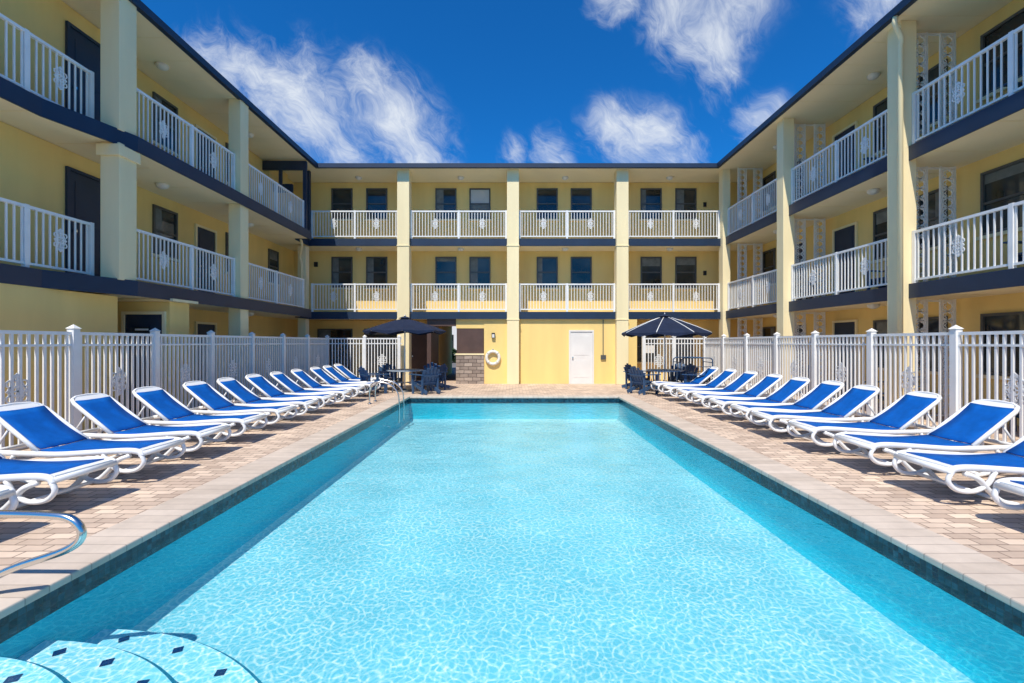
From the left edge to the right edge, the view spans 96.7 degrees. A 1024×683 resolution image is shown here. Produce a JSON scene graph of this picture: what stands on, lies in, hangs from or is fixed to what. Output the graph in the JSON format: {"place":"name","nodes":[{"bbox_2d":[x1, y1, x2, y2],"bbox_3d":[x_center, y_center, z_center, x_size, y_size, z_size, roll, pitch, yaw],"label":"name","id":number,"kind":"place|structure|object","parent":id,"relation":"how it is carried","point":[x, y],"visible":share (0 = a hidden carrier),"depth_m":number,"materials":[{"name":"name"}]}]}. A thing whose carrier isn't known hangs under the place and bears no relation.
{"place":"outdoors","nodes":[
{"label":"outdoors","id":0,"kind":"place"},
{"bbox_2d":[446,361,455,379],"bbox_3d":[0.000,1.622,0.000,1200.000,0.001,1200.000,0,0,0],"label":"ground","id":1,"kind":"structure","parent":0,"point":[452,376],"depth_m":23.05,"materials":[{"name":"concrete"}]},
{"bbox_2d":[452,347,456,362],"bbox_3d":[-3.527,1.063,36.493,11.289,1.438,1.325,0,0,0],"label":"hedge","id":2,"kind":"object","parent":1,"relation":"on","point":[454,351],"visible":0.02,"depth_m":36.23,"materials":[{"name":"green plant"}]},
{"bbox_2d":[0,0,1023,446],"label":"walls","id":3,"kind":"structure","parent":1,"relation":"on","point":[32,170],"depth_m":14.84,"materials":[{"name":"yellow paint"}]},
{"bbox_2d":[485,349,500,364],"bbox_3d":[-0.780,0.572,17.690,0.608,0.644,0.136,0,0,0],"label":"life ring","id":4,"kind":"object","parent":3,"relation":"attached to","point":[488,353],"visible":1,"depth_m":17.64,"materials":[{"name":"plastic"}]},
{"bbox_2d":[0,77,1023,319],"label":"walkway slabs","id":5,"kind":"structure","parent":3,"relation":"attached to","point":[996,128],"depth_m":10.71,"materials":[{"name":"paint"}]},
{"bbox_2d":[262,161,310,230],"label":"stairwell trim","id":6,"kind":"structure","parent":5,"relation":"on","point":[280,166],"depth_m":16.50,"materials":[{"name":"blue paint"}]},
{"bbox_2d":[0,13,1023,311],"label":"railings","id":7,"kind":"object","parent":5,"relation":"on","point":[764,205],"visible":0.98,"depth_m":10.74,"materials":[{"name":"white metal"}]},
{"bbox_2d":[797,279,813,299],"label":"adirondack chair","id":8,"kind":"object","parent":5,"relation":"on","point":[803,289],"visible":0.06,"depth_m":14.56,"materials":[{"name":"blue plastic"}]},
{"bbox_2d":[863,148,884,166],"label":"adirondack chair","id":9,"kind":"object","parent":5,"relation":"on","point":[872,158],"visible":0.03,"depth_m":11.45,"materials":[{"name":"blue plastic"}]},
{"bbox_2d":[866,270,886,289],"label":"adirondack chair","id":10,"kind":"object","parent":5,"relation":"on","point":[879,280],"visible":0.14,"depth_m":11.41,"materials":[{"name":"blue plastic"}]},
{"bbox_2d":[1003,82,1022,87],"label":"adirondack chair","id":11,"kind":"object","parent":5,"relation":"on","point":[1020,84],"visible":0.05,"depth_m":8.20,"materials":[{"name":"blue plastic"}]},
{"bbox_2d":[1003,241,1023,264],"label":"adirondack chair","id":12,"kind":"object","parent":5,"relation":"on","point":[1020,257],"visible":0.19,"depth_m":8.12,"materials":[{"name":"blue plastic"}]},
{"bbox_2d":[62,0,1012,182],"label":"roof","id":13,"kind":"structure","parent":3,"relation":"on","point":[839,87],"depth_m":12.82,"materials":[{"name":"paint"}]},
{"bbox_2d":[155,62,880,317],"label":"ceiling lamps","id":14,"kind":"object","parent":13,"relation":"hanging from","point":[162,66],"visible":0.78,"depth_m":11.28,"materials":[{"name":"white glass"}]},
{"bbox_2d":[65,8,1023,416],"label":"windows and doors","id":15,"kind":"structure","parent":3,"relation":"attached to","point":[1003,186],"depth_m":13.48,"materials":[{"name":"black glass"}]},
{"bbox_2d":[452,326,456,349],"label":"neighbouring building","id":16,"kind":"structure","parent":0,"point":[454,336],"depth_m":46.00,"materials":[{"name":"white paint"}]},
{"bbox_2d":[0,380,1023,571],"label":"pool deck","id":17,"kind":"structure","parent":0,"point":[990,528],"depth_m":5.43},
{"bbox_2d":[0,485,18,509],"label":"sun lounger","id":18,"kind":"object","parent":17,"relation":"on","point":[7,491],"visible":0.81,"depth_m":3.79,"materials":[{"name":"white plastic"}]},
{"bbox_2d":[0,510,86,577],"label":"pool handrail","id":19,"kind":"object","parent":17,"relation":"on","point":[77,524],"visible":1,"depth_m":2.83,"materials":[{"name":"silver metal"}]},
{"bbox_2d":[0,454,119,509],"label":"sun lounger","id":20,"kind":"object","parent":17,"relation":"on","point":[52,472],"visible":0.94,"depth_m":4.47,"materials":[{"name":"white plastic"}]},
{"bbox_2d":[0,402,185,483],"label":"sun lounger","id":21,"kind":"object","parent":17,"relation":"on","point":[37,428],"visible":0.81,"depth_m":5.41,"materials":[{"name":"blue fabric"}]},
{"bbox_2d":[60,393,231,459],"bbox_3d":[-5.172,1.166,6.449,1.980,0.887,0.675,0,0,0],"label":"sun lounger","id":22,"kind":"object","parent":17,"relation":"on","point":[112,417],"visible":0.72,"depth_m":6.39,"materials":[{"name":"blue fabric"}]},
{"bbox_2d":[123,386,267,443],"bbox_3d":[-5.174,1.166,7.456,1.980,0.887,0.675,0,0,0],"label":"sun lounger","id":23,"kind":"object","parent":17,"relation":"on","point":[165,406],"visible":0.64,"depth_m":7.40,"materials":[{"name":"blue fabric"}]},
{"bbox_2d":[0,324,401,449],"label":"pool fence","id":24,"kind":"object","parent":17,"relation":"on","point":[283,354],"visible":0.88,"depth_m":8.84,"materials":[{"name":"white metal"}]},
{"bbox_2d":[176,381,297,430],"bbox_3d":[-5.171,1.166,8.535,1.980,0.887,0.675,0,0,2],"label":"sun lounger","id":25,"kind":"object","parent":17,"relation":"on","point":[211,399],"visible":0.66,"depth_m":8.50,"materials":[{"name":"blue fabric"}]},
{"bbox_2d":[212,377,319,420],"bbox_3d":[-5.143,1.166,9.472,1.980,0.887,0.675,0,0,-2],"label":"sun lounger","id":26,"kind":"object","parent":17,"relation":"on","point":[243,395],"visible":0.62,"depth_m":9.44,"materials":[{"name":"blue fabric"}]},
{"bbox_2d":[245,374,336,413],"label":"sun lounger","id":27,"kind":"object","parent":17,"relation":"on","point":[267,388],"visible":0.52,"depth_m":10.46,"materials":[{"name":"blue fabric"}]},
{"bbox_2d":[270,371,352,405],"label":"sun lounger","id":28,"kind":"object","parent":17,"relation":"on","point":[289,384],"visible":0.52,"depth_m":11.43,"materials":[{"name":"blue fabric"}]},
{"bbox_2d":[285,369,365,399],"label":"sun lounger","id":29,"kind":"object","parent":17,"relation":"on","point":[310,382],"visible":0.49,"depth_m":12.51,"materials":[{"name":"blue fabric"}]},
{"bbox_2d":[305,367,378,392],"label":"sun lounger","id":30,"kind":"object","parent":17,"relation":"on","point":[325,377],"visible":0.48,"depth_m":13.55,"materials":[{"name":"white plastic"}]},
{"bbox_2d":[318,365,383,392],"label":"sun lounger","id":31,"kind":"object","parent":17,"relation":"on","point":[336,374],"visible":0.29,"depth_m":14.49,"materials":[{"name":"white plastic"}]},
{"bbox_2d":[334,364,392,384],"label":"sun lounger","id":32,"kind":"object","parent":17,"relation":"on","point":[346,372],"visible":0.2,"depth_m":15.54,"materials":[{"name":"white plastic"}]},
{"bbox_2d":[358,366,389,394],"bbox_3d":[-4.444,1.169,14.308,0.843,0.877,0.740,0,0,-43],"label":"adirondack chair","id":33,"kind":"object","parent":17,"relation":"on","point":[364,374],"visible":0.55,"depth_m":14.23,"materials":[{"name":"blue plastic"}]},
{"bbox_2d":[367,380,403,422],"bbox_3d":[-3.381,1.560,12.150,0.847,1.099,0.610,0,0,0],"label":"pool ladder","id":34,"kind":"object","parent":17,"relation":"on","point":[380,381],"visible":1,"depth_m":11.89,"materials":[{"name":"silver metal"}]},
{"bbox_2d":[377,363,402,388],"bbox_3d":[-4.253,1.169,15.797,0.740,0.877,0.843,0,0,-37],"label":"adirondack chair","id":35,"kind":"object","parent":17,"relation":"on","point":[384,371],"visible":0.56,"depth_m":15.93,"materials":[{"name":"blue plastic"}]},
{"bbox_2d":[363,315,445,391],"bbox_3d":[-3.550,0.344,14.950,2.470,2.529,2.470,0,0,13],"label":"patio umbrella","id":36,"kind":"object","parent":17,"relation":"on","point":[404,324],"visible":0.96,"depth_m":14.38,"materials":[{"name":"blue fabric"}]},
{"bbox_2d":[386,369,422,392],"bbox_3d":[-3.550,1.253,14.950,1.200,0.717,1.200,0,0,0],"label":"patio table","id":37,"kind":"object","parent":17,"relation":"on","point":[402,370],"visible":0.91,"depth_m":14.64,"materials":[{"name":"plastic"}]},
{"bbox_2d":[409,366,440,394],"bbox_3d":[-2.714,1.169,14.234,0.740,0.877,0.843,0,0,-44],"label":"adirondack chair","id":38,"kind":"object","parent":17,"relation":"on","point":[428,380],"visible":0.98,"depth_m":14.12,"materials":[{"name":"blue plastic"}]},
{"bbox_2d":[423,362,442,387],"bbox_3d":[-2.885,1.169,16.495,0.740,0.877,0.843,0,0,-20],"label":"adirondack chair","id":39,"kind":"object","parent":17,"relation":"on","point":[431,364],"visible":0.17,"depth_m":16.74,"materials":[{"name":"blue plastic"}]},
{"bbox_2d":[419,364,449,390],"bbox_3d":[-2.652,1.169,15.587,0.843,0.877,0.740,0,0,-39],"label":"adirondack chair","id":40,"kind":"object","parent":17,"relation":"on","point":[443,368],"visible":0.43,"depth_m":15.55,"materials":[{"name":"blue plastic"}]},
{"bbox_2d":[96,0,916,406],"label":"pillars","id":41,"kind":"structure","parent":17,"relation":"on","point":[118,160],"depth_m":12.41,"materials":[{"name":"beige paint"}]},
{"bbox_2d":[0,395,1023,682],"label":"swimming pool","id":42,"kind":"structure","parent":17,"relation":"in","point":[516,557],"depth_m":4.21,"materials":[{"name":"liquid"}]},
{"bbox_2d":[299,15,903,398],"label":"downspouts","id":43,"kind":"object","parent":17,"relation":"on","point":[897,30],"visible":0.93,"depth_m":9.31,"materials":[{"name":"beige paint"}]},
{"bbox_2d":[621,363,651,389],"bbox_3d":[4.257,1.169,15.739,0.740,0.877,0.843,0,0,-44],"label":"adirondack chair","id":44,"kind":"object","parent":17,"relation":"on","point":[626,371],"visible":0.36,"depth_m":15.70,"materials":[{"name":"blue plastic"}]},
{"bbox_2d":[627,366,660,394],"bbox_3d":[4.063,1.169,14.277,0.843,0.877,0.740,0,0,-29],"label":"adirondack chair","id":45,"kind":"object","parent":17,"relation":"on","point":[637,377],"visible":0.94,"depth_m":14.17,"materials":[{"name":"blue plastic"}]},
{"bbox_2d":[646,369,683,392],"bbox_3d":[4.970,1.253,14.900,1.200,0.717,1.200,0,0,0],"label":"patio table","id":46,"kind":"object","parent":17,"relation":"on","point":[666,370],"visible":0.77,"depth_m":14.60,"materials":[{"name":"plastic"}]},
{"bbox_2d":[621,313,711,391],"bbox_3d":[4.970,0.315,14.900,2.638,2.589,2.638,0,0,-40],"label":"patio umbrella","id":47,"kind":"object","parent":17,"relation":"on","point":[664,325],"visible":0.91,"depth_m":14.21,"materials":[{"name":"blue fabric"}]},
{"bbox_2d":[668,363,687,381],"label":"adirondack chair","id":48,"kind":"object","parent":17,"relation":"on","point":[674,373],"visible":0.2,"depth_m":16.60,"materials":[{"name":"blue plastic"}]},
{"bbox_2d":[671,364,697,382],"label":"adirondack chair","id":49,"kind":"object","parent":17,"relation":"on","point":[690,367],"visible":0.53,"depth_m":15.59,"materials":[{"name":"blue plastic"}]},
{"bbox_2d":[651,366,723,393],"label":"sun lounger","id":50,"kind":"object","parent":17,"relation":"on","point":[700,380],"visible":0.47,"depth_m":13.70,"materials":[{"name":"white plastic"}]},
{"bbox_2d":[673,357,712,379],"bbox_3d":[6.505,1.068,16.500,1.154,1.083,0.837,0,0,0],"label":"towel rack","id":51,"kind":"object","parent":17,"relation":"on","point":[681,366],"visible":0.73,"depth_m":16.09,"materials":[{"name":"blue plastic"}]},
{"bbox_2d":[682,366,711,383],"bbox_3d":[5.814,1.169,14.192,0.843,0.877,0.740,0,0,40],"label":"adirondack chair","id":52,"kind":"object","parent":17,"relation":"on","point":[691,377],"visible":0.28,"depth_m":14.18,"materials":[{"name":"blue plastic"}]},
{"bbox_2d":[662,369,736,398],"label":"sun lounger","id":53,"kind":"object","parent":17,"relation":"on","point":[717,382],"visible":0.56,"depth_m":12.60,"materials":[{"name":"blue fabric"}]},
{"bbox_2d":[676,371,757,405],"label":"sun lounger","id":54,"kind":"object","parent":17,"relation":"on","point":[737,384],"visible":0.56,"depth_m":11.60,"materials":[{"name":"white plastic"}]},
{"bbox_2d":[691,374,782,409],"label":"sun lounger","id":55,"kind":"object","parent":17,"relation":"on","point":[759,389],"visible":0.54,"depth_m":10.51,"materials":[{"name":"blue fabric"}]},
{"bbox_2d":[708,377,809,420],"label":"sun lounger","id":56,"kind":"object","parent":17,"relation":"on","point":[785,393],"visible":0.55,"depth_m":9.55,"materials":[{"name":"blue fabric"}]},
{"bbox_2d":[729,380,853,428],"bbox_3d":[5.251,1.166,8.644,1.979,0.887,0.676,0,0,0],"label":"sun lounger","id":57,"kind":"object","parent":17,"relation":"on","point":[816,398],"visible":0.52,"depth_m":8.63,"materials":[{"name":"blue fabric"}]},
{"bbox_2d":[750,385,889,440],"bbox_3d":[5.202,1.166,7.775,1.980,0.887,0.675,0,0,1],"label":"sun lounger","id":58,"kind":"object","parent":17,"relation":"on","point":[843,407],"visible":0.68,"depth_m":7.71,"materials":[{"name":"blue fabric"}]},
{"bbox_2d":[642,325,1023,442],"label":"pool fence","id":59,"kind":"object","parent":17,"relation":"on","point":[754,354],"visible":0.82,"depth_m":8.98,"materials":[{"name":"white metal"}]},
{"bbox_2d":[737,32,955,417],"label":"ornamental screens","id":60,"kind":"object","parent":17,"relation":"on","point":[924,75],"visible":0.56,"depth_m":9.76,"materials":[{"name":"white metal"}]},
{"bbox_2d":[786,391,952,455],"bbox_3d":[5.240,1.166,6.743,1.980,0.887,0.675,0,0,2],"label":"sun lounger","id":61,"kind":"object","parent":17,"relation":"on","point":[900,415],"visible":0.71,"depth_m":6.67,"materials":[{"name":"blue fabric"}]},
{"bbox_2d":[833,399,1020,476],"bbox_3d":[5.248,1.166,5.739,1.980,0.887,0.675,0,0,1],"label":"sun lounger","id":62,"kind":"object","parent":17,"relation":"on","point":[974,424],"visible":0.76,"depth_m":5.67,"materials":[{"name":"blue fabric"}]},
{"bbox_2d":[892,436,1023,504],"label":"sun lounger","id":63,"kind":"object","parent":17,"relation":"on","point":[1009,459],"visible":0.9,"depth_m":4.75,"materials":[{"name":"white plastic"}]},
{"bbox_2d":[991,477,1023,509],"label":"sun lounger","id":64,"kind":"object","parent":17,"relation":"on","point":[1014,485],"visible":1,"depth_m":3.99,"materials":[{"name":"white plastic"}]},
{"bbox_2d":[141,0,901,162],"label":"sky","id":65,"kind":"structure","parent":0,"point":[348,81],"materials":[{"name":"blue"}]}
]}

